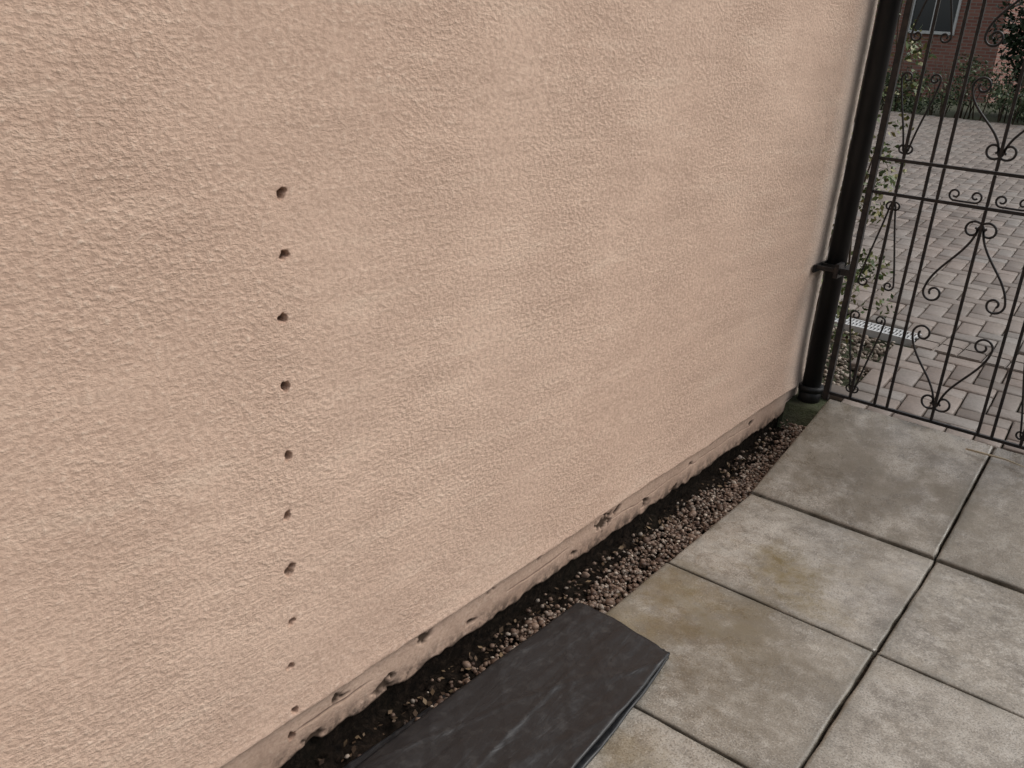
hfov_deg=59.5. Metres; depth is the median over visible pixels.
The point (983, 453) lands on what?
twig
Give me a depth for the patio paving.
2.42 m
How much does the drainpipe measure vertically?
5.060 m
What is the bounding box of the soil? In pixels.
[304,427,793,767]
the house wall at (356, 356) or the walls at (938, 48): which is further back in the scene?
the walls at (938, 48)
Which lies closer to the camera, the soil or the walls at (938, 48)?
the soil
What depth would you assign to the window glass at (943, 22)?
21.89 m
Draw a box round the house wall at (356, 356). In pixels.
[0,0,877,767]
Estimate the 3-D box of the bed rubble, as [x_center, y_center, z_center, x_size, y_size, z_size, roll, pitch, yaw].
[1.423,-0.133,4.178,0.530,0.077,0.874,19,26,33]
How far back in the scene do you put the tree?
15.49 m
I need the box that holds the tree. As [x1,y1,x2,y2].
[989,0,1023,118]
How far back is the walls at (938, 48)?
21.75 m
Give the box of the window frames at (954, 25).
[908,0,961,34]
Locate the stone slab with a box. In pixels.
[343,603,669,767]
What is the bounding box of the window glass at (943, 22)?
[910,0,958,31]
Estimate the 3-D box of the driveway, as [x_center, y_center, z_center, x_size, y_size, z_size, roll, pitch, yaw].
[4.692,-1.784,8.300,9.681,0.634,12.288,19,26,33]
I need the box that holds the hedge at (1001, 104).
[859,51,1023,124]
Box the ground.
[777,95,1023,448]
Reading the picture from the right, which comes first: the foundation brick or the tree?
the tree
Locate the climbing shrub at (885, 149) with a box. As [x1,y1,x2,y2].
[805,0,936,364]
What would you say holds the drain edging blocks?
on the ground
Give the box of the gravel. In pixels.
[344,420,806,758]
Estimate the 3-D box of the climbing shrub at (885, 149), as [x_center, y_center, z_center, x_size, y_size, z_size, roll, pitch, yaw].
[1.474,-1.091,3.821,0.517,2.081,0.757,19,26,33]
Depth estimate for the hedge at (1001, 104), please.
14.13 m
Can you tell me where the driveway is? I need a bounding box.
[818,110,1023,454]
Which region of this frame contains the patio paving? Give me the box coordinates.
[585,399,1023,767]
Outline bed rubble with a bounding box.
[806,327,899,387]
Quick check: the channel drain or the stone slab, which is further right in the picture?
the channel drain
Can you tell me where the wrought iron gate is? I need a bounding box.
[816,0,1023,449]
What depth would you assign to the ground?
4.15 m
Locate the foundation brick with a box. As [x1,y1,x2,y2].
[281,417,778,767]
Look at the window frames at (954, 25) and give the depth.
21.85 m
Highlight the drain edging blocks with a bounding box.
[911,333,1023,377]
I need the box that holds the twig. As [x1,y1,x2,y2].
[965,448,1023,466]
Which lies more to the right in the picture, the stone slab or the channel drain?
the channel drain
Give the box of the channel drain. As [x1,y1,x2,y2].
[833,314,921,346]
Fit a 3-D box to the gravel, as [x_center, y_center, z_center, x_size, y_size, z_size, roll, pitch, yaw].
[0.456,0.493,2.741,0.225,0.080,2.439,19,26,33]
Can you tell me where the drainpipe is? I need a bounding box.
[797,0,901,403]
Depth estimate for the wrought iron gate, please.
3.19 m
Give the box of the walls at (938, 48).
[867,0,1023,102]

